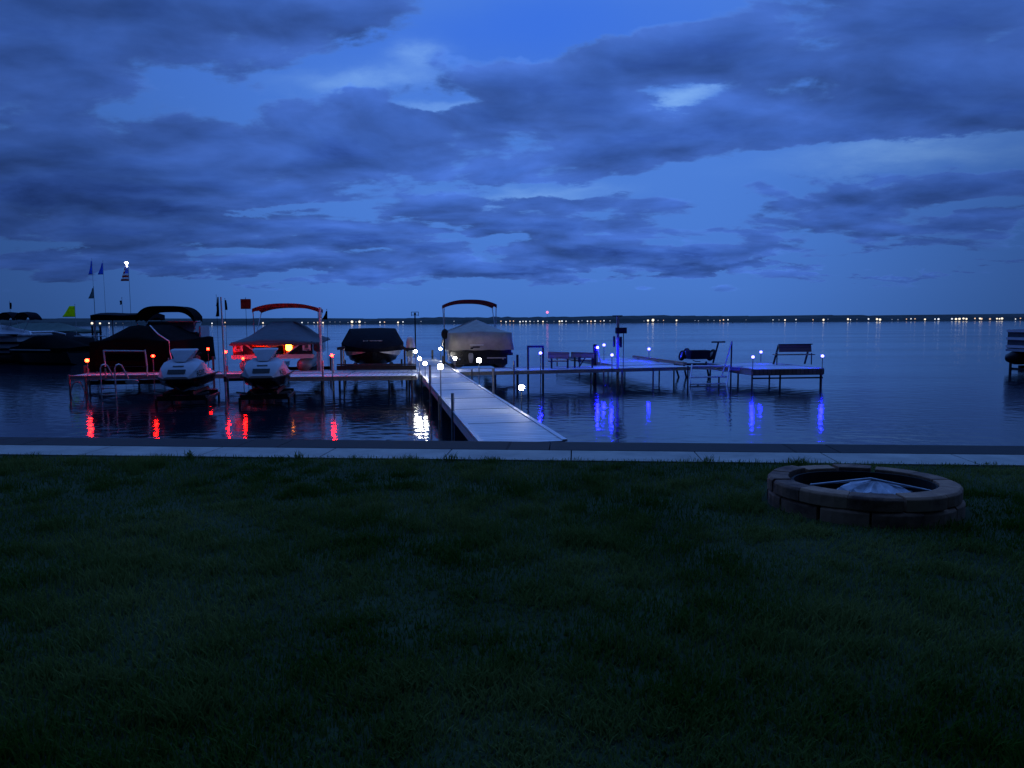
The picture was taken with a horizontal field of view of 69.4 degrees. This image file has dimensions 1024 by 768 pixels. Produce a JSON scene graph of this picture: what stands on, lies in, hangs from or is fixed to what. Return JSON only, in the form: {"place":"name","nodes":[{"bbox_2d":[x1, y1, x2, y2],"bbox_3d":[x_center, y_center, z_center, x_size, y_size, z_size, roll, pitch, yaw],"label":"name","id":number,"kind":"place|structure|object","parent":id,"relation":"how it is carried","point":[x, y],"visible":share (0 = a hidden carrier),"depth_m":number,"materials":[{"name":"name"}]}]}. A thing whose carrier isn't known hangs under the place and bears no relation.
{"place":"outdoors","nodes":[
{"label":"outdoors","id":0,"kind":"place"},
{"bbox_2d":[0,321,1023,445],"bbox_3d":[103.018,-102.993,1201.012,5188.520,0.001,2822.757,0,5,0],"label":"lake water","id":1,"kind":"structure","parent":0,"point":[922,383],"depth_m":21.78,"materials":[{"name":"blue liquid"}]},
{"bbox_2d":[0,312,51,362],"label":"pontoon boat","id":2,"kind":"object","parent":1,"relation":"on","point":[11,337],"visible":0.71,"depth_m":40.73,"materials":[{"name":"paint"}]},
{"bbox_2d":[9,331,88,364],"bbox_3d":[-25.420,-1.937,40.472,5.600,1.910,2.369,1,5,20],"label":"covered boat","id":3,"kind":"object","parent":1,"relation":"on","point":[53,349],"visible":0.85,"depth_m":39.38,"materials":[{"name":"black fabric"}]},
{"bbox_2d":[10,323,98,339],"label":"lift canopy","id":4,"kind":"object","parent":1,"relation":"in","point":[60,327],"visible":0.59,"depth_m":51.04,"materials":[{"name":"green fabric"}]},
{"bbox_2d":[52,332,81,338],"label":"covered boat","id":5,"kind":"object","parent":1,"relation":"on","point":[70,335],"visible":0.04,"depth_m":43.81,"materials":[{"name":"blue fabric"}]},
{"bbox_2d":[63,306,76,335],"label":"flagpole","id":6,"kind":"object","parent":1,"relation":"in","point":[70,312],"visible":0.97,"depth_m":43.79,"materials":[{"name":"fabric"}]},
{"bbox_2d":[71,336,103,344],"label":"covered boat","id":7,"kind":"object","parent":1,"relation":"on","point":[85,339],"visible":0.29,"depth_m":41.53,"materials":[{"name":"black fabric"}]},
{"bbox_2d":[88,261,95,326],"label":"flagpole","id":8,"kind":"object","parent":1,"relation":"in","point":[90,271],"visible":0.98,"depth_m":61.40,"materials":[{"name":"blue fabric"}]},
{"bbox_2d":[88,286,96,338],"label":"flagpole","id":9,"kind":"object","parent":1,"relation":"in","point":[91,294],"visible":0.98,"depth_m":57.60,"materials":[{"name":"grey fabric"}]},
{"bbox_2d":[99,325,101,339],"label":"mooring pile","id":10,"kind":"object","parent":1,"relation":"in","point":[100,330],"visible":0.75,"depth_m":49.83,"materials":[{"name":"paint"}]},
{"bbox_2d":[98,263,106,333],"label":"flagpole","id":11,"kind":"object","parent":1,"relation":"in","point":[101,271],"visible":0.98,"depth_m":61.41,"materials":[{"name":"blue fabric"}]},
{"bbox_2d":[100,364,128,398],"bbox_3d":[-11.780,0.197,21.972,0.668,1.620,0.408,-1,5,-4],"label":"swim ladder","id":12,"kind":"object","parent":1,"relation":"in","point":[114,377],"visible":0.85,"depth_m":21.77,"materials":[{"name":"metal"}]},
{"bbox_2d":[121,260,131,325],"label":"flagpole","id":13,"kind":"object","parent":1,"relation":"in","point":[125,276],"visible":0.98,"depth_m":51.52,"materials":[{"name":"multicoloured fabric"}]},
{"bbox_2d":[90,313,164,340],"bbox_3d":[-20.630,-2.136,39.987,2.900,3.438,2.400,-1,5,-6],"label":"lift canopy","id":14,"kind":"object","parent":1,"relation":"in","point":[118,316],"visible":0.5,"depth_m":38.71,"materials":[{"name":"black fabric"}]},
{"bbox_2d":[84,356,214,388],"bbox_3d":[-13.314,-0.140,27.779,2.975,1.500,5.762,-1,5,-10],"label":"lift","id":15,"kind":"object","parent":1,"relation":"in","point":[112,382],"visible":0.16,"depth_m":24.95,"materials":[{"name":"metal"}]},
{"bbox_2d":[89,306,215,372],"bbox_3d":[-13.316,-1.772,27.962,2.760,2.420,7.237,-1,5,-10],"label":"pontoon boat","id":16,"kind":"object","parent":15,"relation":"on","point":[159,340],"visible":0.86,"depth_m":25.29,"materials":[{"name":"metal"}]},
{"bbox_2d":[152,355,154,392],"bbox_3d":[-11.298,0.027,23.377,0.090,1.910,0.088,0,5,0],"label":"dock lamp","id":17,"kind":"object","parent":1,"relation":"in","point":[153,372],"visible":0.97,"depth_m":23.33,"materials":[{"name":"metal"}]},
{"bbox_2d":[152,385,219,406],"bbox_3d":[-8.908,0.679,20.350,1.414,1.111,2.021,-1,5,-11],"label":"watercraft lift","id":18,"kind":"object","parent":1,"relation":"in","point":[177,395],"visible":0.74,"depth_m":19.71,"materials":[{"name":"black metal"}]},
{"bbox_2d":[156,348,219,391],"bbox_3d":[-8.915,-0.394,20.260,1.282,1.145,2.444,-1,5,-11],"label":"personal watercraft","id":19,"kind":"object","parent":18,"relation":"on","point":[183,370],"visible":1,"depth_m":19.53,"materials":[{"name":"grey plastic"}]},
{"bbox_2d":[216,297,218,357],"bbox_3d":[-11.881,-1.601,29.982,0.154,4.014,0.099,3,6,37],"label":"flagpole","id":20,"kind":"object","parent":1,"relation":"in","point":[217,306],"visible":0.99,"depth_m":29.84,"materials":[{"name":"black fabric"}]},
{"bbox_2d":[220,297,226,396],"bbox_3d":[-8.558,-0.747,22.014,0.107,3.660,0.095,0,5,0],"label":"pole","id":21,"kind":"object","parent":1,"relation":"in","point":[225,379],"visible":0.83,"depth_m":21.99,"materials":[{"name":"metal"}]},
{"bbox_2d":[224,298,227,365],"bbox_3d":[-11.523,-1.533,29.990,0.067,3.872,0.111,4,7,44],"label":"flagpole","id":22,"kind":"object","parent":1,"relation":"in","point":[225,320],"visible":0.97,"depth_m":29.87,"materials":[{"name":"black fabric"}]},
{"bbox_2d":[67,349,420,393],"bbox_3d":[-8.520,-0.132,24.224,11.034,2.050,1.290,-1,5,-4],"label":"cross dock","id":23,"kind":"object","parent":1,"relation":"in","point":[142,375],"visible":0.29,"depth_m":23.87,"materials":[{"name":"metal"}]},
{"bbox_2d":[70,381,84,393],"bbox_3d":[-13.661,0.356,23.285,0.512,0.896,0.032,-1,5,-4],"label":"dock brace","id":24,"kind":"object","parent":23,"relation":"attached to","point":[74,383],"visible":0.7,"depth_m":23.25,"materials":[{"name":"metal"}]},
{"bbox_2d":[101,350,147,376],"bbox_3d":[-11.994,-0.632,22.851,1.418,0.833,0.483,-1,5,-4],"label":"dock bench","id":25,"kind":"object","parent":23,"relation":"on","point":[125,357],"visible":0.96,"depth_m":22.96,"materials":[{"name":"metal"}]},
{"bbox_2d":[125,380,138,383],"bbox_3d":[-11.283,-0.059,21.972,0.400,0.140,0.020,-1,5,-4],"label":"number plate","id":26,"kind":"object","parent":23,"relation":"attached to","point":[131,381],"visible":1,"depth_m":21.96,"materials":[{"name":"metal"}]},
{"bbox_2d":[240,298,250,331],"bbox_3d":[-11.081,-1.644,30.953,0.419,3.922,0.102,-1,5,-10],"label":"flagpole","id":27,"kind":"object","parent":1,"relation":"in","point":[245,303],"visible":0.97,"depth_m":30.82,"materials":[{"name":"red fabric"}]},
{"bbox_2d":[236,384,295,405],"bbox_3d":[-6.777,0.650,20.549,1.414,1.111,2.021,-1,5,-11],"label":"watercraft lift","id":28,"kind":"object","parent":1,"relation":"in","point":[254,393],"visible":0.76,"depth_m":19.90,"materials":[{"name":"black metal"}]},
{"bbox_2d":[240,348,294,390],"bbox_3d":[-6.783,-0.423,20.459,1.282,1.145,2.444,-1,5,-11],"label":"personal watercraft","id":29,"kind":"object","parent":28,"relation":"on","point":[266,369],"visible":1,"depth_m":19.67,"materials":[{"name":"grey plastic"}]},
{"bbox_2d":[226,357,331,387],"bbox_3d":[-8.568,-0.150,27.884,3.175,1.450,5.362,-1,5,-10],"label":"boat lift","id":30,"kind":"object","parent":1,"relation":"in","point":[313,368],"visible":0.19,"depth_m":27.69,"materials":[{"name":"metal"}]},
{"bbox_2d":[229,303,329,370],"bbox_3d":[-8.664,-1.847,28.191,2.970,2.420,7.052,-1,5,-10],"label":"pontoon boat","id":31,"kind":"object","parent":30,"relation":"on","point":[292,340],"visible":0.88,"depth_m":25.53,"materials":[{"name":"fabric"}]},
{"bbox_2d":[313,341,322,370],"bbox_3d":[-6.596,-0.881,25.212,0.320,1.150,0.490,-1,5,-10],"label":"outboard motor","id":32,"kind":"object","parent":31,"relation":"attached to","point":[316,347],"visible":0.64,"depth_m":25.11,"materials":[{"name":"paint"}]},
{"bbox_2d":[318,307,322,387],"bbox_3d":[-6.341,-0.856,24.616,0.100,3.401,0.095,0,5,0],"label":"guide post","id":33,"kind":"object","parent":1,"relation":"in","point":[320,333],"visible":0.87,"depth_m":24.53,"materials":[{"name":"white metal"}]},
{"bbox_2d":[323,309,328,381],"bbox_3d":[-6.795,-1.047,27.031,0.196,3.366,0.093,2,5,22],"label":"flagpole","id":34,"kind":"object","parent":1,"relation":"in","point":[325,316],"visible":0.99,"depth_m":26.93,"materials":[{"name":"black metal"}]},
{"bbox_2d":[330,354,333,390],"bbox_3d":[-5.386,0.074,22.246,0.090,1.948,0.088,0,5,0],"label":"dock lamp","id":35,"kind":"object","parent":1,"relation":"in","point":[331,355],"visible":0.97,"depth_m":22.19,"materials":[{"name":"metal"}]},
{"bbox_2d":[272,361,418,394],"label":"landing deck","id":36,"kind":"structure","parent":1,"relation":"in","point":[411,376],"depth_m":22.43,"materials":[{"name":"metal"}]},
{"bbox_2d":[337,345,415,383],"bbox_3d":[-5.113,-0.510,27.859,2.632,2.134,7.207,-1,5,-10],"label":"lift","id":37,"kind":"object","parent":1,"relation":"in","point":[389,366],"visible":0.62,"depth_m":24.54,"materials":[{"name":"paint"}]},
{"bbox_2d":[341,328,403,365],"bbox_3d":[-5.292,-1.353,28.160,2.262,1.564,5.760,-1,5,-10],"label":"runabout boat","id":38,"kind":"object","parent":37,"relation":"on","point":[372,345],"visible":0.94,"depth_m":26.02,"materials":[{"name":"black fabric"}]},
{"bbox_2d":[406,336,415,370],"bbox_3d":[-3.404,-0.405,24.957,0.380,2.410,0.374,0,5,0],"label":"lift motor post","id":39,"kind":"object","parent":1,"relation":"in","point":[410,342],"visible":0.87,"depth_m":24.78,"materials":[{"name":"metal"}]},
{"bbox_2d":[411,312,418,338],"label":"channel marker","id":40,"kind":"object","parent":1,"relation":"in","point":[415,322],"visible":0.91,"depth_m":89.63,"materials":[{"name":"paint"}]},
{"bbox_2d":[438,364,442,426],"bbox_3d":[-1.496,0.590,15.616,0.120,2.028,0.117,0,5,0],"label":"dock lamp","id":41,"kind":"object","parent":1,"relation":"in","point":[440,367],"visible":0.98,"depth_m":15.57,"materials":[{"name":"metal"}]},
{"bbox_2d":[431,350,518,379],"bbox_3d":[-1.627,-0.457,29.818,2.825,1.650,5.362,-1,5,-10],"label":"lift","id":42,"kind":"object","parent":1,"relation":"in","point":[493,365],"visible":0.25,"depth_m":28.17,"materials":[{"name":"paint"}]},
{"bbox_2d":[441,300,513,367],"bbox_3d":[-1.551,-2.091,29.611,2.670,2.580,6.131,-1,5,-7],"label":"pontoon boat","id":43,"kind":"object","parent":42,"relation":"on","point":[470,342],"visible":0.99,"depth_m":26.93,"materials":[{"name":"fabric"}]},
{"bbox_2d":[407,357,566,445],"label":"pier","id":44,"kind":"structure","parent":1,"relation":"in","point":[475,411],"depth_m":13.76,"materials":[{"name":"metal"}]},
{"bbox_2d":[418,357,420,383],"bbox_3d":[-2.866,0.059,23.037,0.112,1.813,0.109,0,5,0],"label":"dock lamp","id":45,"kind":"object","parent":44,"relation":"on","point":[419,358],"visible":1,"depth_m":22.98,"materials":[{"name":"metal"}]},
{"bbox_2d":[477,358,480,384],"bbox_3d":[-0.870,0.277,19.697,0.124,1.936,0.121,0,5,0],"label":"dock lamp","id":46,"kind":"object","parent":44,"relation":"on","point":[478,360],"visible":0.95,"depth_m":19.63,"materials":[{"name":"metal"}]},
{"bbox_2d":[0,437,1023,459],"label":"seawall","id":47,"kind":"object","parent":1,"relation":"in","point":[690,447],"visible":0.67,"depth_m":9.66,"materials":[{"name":"paint"}]},
{"bbox_2d":[519,385,523,410],"bbox_3d":[0.183,0.875,13.987,0.106,1.725,0.103,0,5,0],"label":"dock lamp","id":48,"kind":"object","parent":1,"relation":"in","point":[521,387],"visible":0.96,"depth_m":13.90,"materials":[{"name":"metal"}]},
{"bbox_2d":[527,345,543,385],"bbox_3d":[0.802,-0.275,25.172,0.578,2.067,0.070,0,5,0],"label":"hoop frame","id":49,"kind":"object","parent":1,"relation":"in","point":[537,346],"visible":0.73,"depth_m":25.10,"materials":[{"name":"paint"}]},
{"bbox_2d":[539,352,541,387],"bbox_3d":[0.945,-0.126,24.494,0.092,1.887,0.090,0,5,0],"label":"dock lamp","id":50,"kind":"object","parent":1,"relation":"in","point":[540,353],"visible":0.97,"depth_m":24.45,"materials":[{"name":"metal"}]},
{"bbox_2d":[451,361,692,387],"bbox_3d":[2.107,-0.094,25.707,8.326,1.600,1.695,-2,5,-14],"label":"cross dock","id":51,"kind":"object","parent":1,"relation":"in","point":[513,371],"visible":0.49,"depth_m":25.27,"materials":[{"name":"metal"}]},
{"bbox_2d":[548,352,568,367],"bbox_3d":[1.615,-0.850,25.852,0.745,0.586,0.505,0,5,0],"label":"dock bench","id":52,"kind":"object","parent":51,"relation":"on","point":[558,355],"visible":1,"depth_m":25.59,"materials":[{"name":"paint"}]},
{"bbox_2d":[570,352,593,367],"bbox_3d":[2.470,-0.864,26.115,0.812,0.559,0.580,0,5,0],"label":"dock bench","id":53,"kind":"object","parent":51,"relation":"on","point":[578,355],"visible":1,"depth_m":25.89,"materials":[{"name":"paint"}]},
{"bbox_2d":[593,344,596,379],"bbox_3d":[3.099,-0.484,27.664,0.160,2.026,0.152,0,5,0],"label":"mooring post","id":54,"kind":"object","parent":1,"relation":"in","point":[595,359],"visible":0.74,"depth_m":27.57,"materials":[{"name":"paint"}]},
{"bbox_2d":[557,353,666,378],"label":"finger deck","id":55,"kind":"structure","parent":1,"relation":"in","point":[606,359],"depth_m":29.70,"materials":[{"name":"metal"}]},
{"bbox_2d":[632,355,686,364],"bbox_3d":[5.712,-0.936,29.081,0.140,0.152,5.007,-1,5,-12],"label":"sloping plank","id":56,"kind":"object","parent":55,"relation":"on","point":[661,360],"visible":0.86,"depth_m":28.61,"materials":[{"name":"paint"}]},
{"bbox_2d":[612,315,626,383],"bbox_3d":[3.701,-0.824,25.497,0.462,3.073,0.360,0,5,0],"label":"winch post","id":57,"kind":"object","parent":1,"relation":"in","point":[618,330],"visible":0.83,"depth_m":25.47,"materials":[{"name":"metal"}]},
{"bbox_2d":[674,341,724,376],"bbox_3d":[7.211,-0.644,28.692,2.088,2.039,1.107,-1,5,-10],"label":"empty cradle","id":58,"kind":"object","parent":1,"relation":"in","point":[688,353],"visible":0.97,"depth_m":28.24,"materials":[{"name":"black metal"}]},
{"bbox_2d":[687,341,732,385],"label":"water steps","id":59,"kind":"structure","parent":1,"relation":"in","point":[689,383],"depth_m":25.25,"materials":[{"name":"paint"}]},
{"bbox_2d":[752,356,753,385],"bbox_3d":[8.028,-0.093,24.706,0.092,1.706,0.090,0,5,0],"label":"dock lamp","id":60,"kind":"object","parent":1,"relation":"in","point":[752,370],"visible":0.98,"depth_m":24.67,"materials":[{"name":"metal"}]},
{"bbox_2d":[706,362,823,385],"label":"platform","id":61,"kind":"structure","parent":1,"relation":"in","point":[770,368],"depth_m":24.94,"materials":[{"name":"metal"}]},
{"bbox_2d":[692,366,743,370],"bbox_3d":[7.250,-0.576,26.145,1.732,0.114,0.670,2,6,29],"label":"gangway","id":62,"kind":"object","parent":61,"relation":"attached to","point":[720,368],"visible":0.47,"depth_m":25.86,"materials":[{"name":"metal"}]},
{"bbox_2d":[772,344,814,364],"bbox_3d":[10.371,-1.098,27.258,1.552,0.756,0.562,-1,5,-6],"label":"platform bench","id":63,"kind":"object","parent":61,"relation":"on","point":[794,348],"visible":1,"depth_m":27.36,"materials":[{"name":"paint"}]},
{"bbox_2d":[1009,363,1023,369],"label":"boat lift","id":64,"kind":"object","parent":1,"relation":"in","point":[1020,367],"visible":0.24,"depth_m":31.64,"materials":[{"name":"paint"}]},
{"bbox_2d":[1005,329,1023,364],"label":"pontoon boat","id":65,"kind":"object","parent":64,"relation":"on","point":[1015,341],"visible":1,"depth_m":31.20,"materials":[{"name":"paint"}]},
{"bbox_2d":[0,450,1023,767],"bbox_3d":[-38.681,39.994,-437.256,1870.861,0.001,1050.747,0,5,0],"label":"lawn","id":66,"kind":"structure","parent":0,"point":[434,593],"depth_m":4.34,"materials":[{"name":"plant"}]},
{"bbox_2d":[183,450,202,458],"bbox_3d":[-3.874,0.846,8.976,0.250,0.119,0.211,-3,6,-29],"label":"weed tuft","id":67,"kind":"object","parent":66,"relation":"on","point":[190,453],"visible":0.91,"depth_m":8.97,"materials":[{"name":"green plant"}]},
{"bbox_2d":[287,451,307,459],"bbox_3d":[-2.544,0.847,8.873,0.306,0.120,0.159,2,6,28],"label":"weed tuft","id":68,"kind":"object","parent":66,"relation":"on","point":[298,455],"visible":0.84,"depth_m":8.86,"materials":[{"name":"green plant"}]},
{"bbox_2d":[443,451,457,460],"bbox_3d":[-0.720,0.850,8.738,0.248,0.116,0.188,0,5,0],"label":"weed tuft","id":69,"kind":"object","parent":66,"relation":"on","point":[451,455],"visible":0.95,"depth_m":8.74,"materials":[{"name":"green plant"}]},
{"bbox_2d":[767,464,965,528],"bbox_3d":[3.106,0.961,6.557,1.605,0.253,1.466,0,5,4],"label":"fire pit","id":70,"kind":"object","parent":66,"relation":"on","point":[789,488],"visible":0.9,"depth_m":6.08,"materials":[{"name":"stone"}]},
{"bbox_2d":[809,477,929,493],"bbox_3d":[3.138,0.922,6.540,1.070,0.203,0.505,0,5,4],"label":"spark screen","id":71,"kind":"object","parent":70,"relation":"in","point":[869,485],"visible":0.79,"depth_m":6.46,"materials":[{"name":"metal"}]},
{"bbox_2d":[0,445,1023,466],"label":"concrete walk","id":72,"kind":"structure","parent":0,"point":[646,456],"depth_m":9.03,"materials":[{"name":"grey concrete"}]},
{"bbox_2d":[0,314,1023,325],"bbox_3d":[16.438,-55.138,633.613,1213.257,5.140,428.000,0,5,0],"label":"hills","id":73,"kind":"structure","parent":0,"point":[581,319],"depth_m":430.92,"materials":[{"name":"black"}]},
{"bbox_2d":[0,0,1023,319],"label":"sky","id":74,"kind":"structure","parent":0,"point":[365,159],"materials":[{"name":"blue"}]}
]}

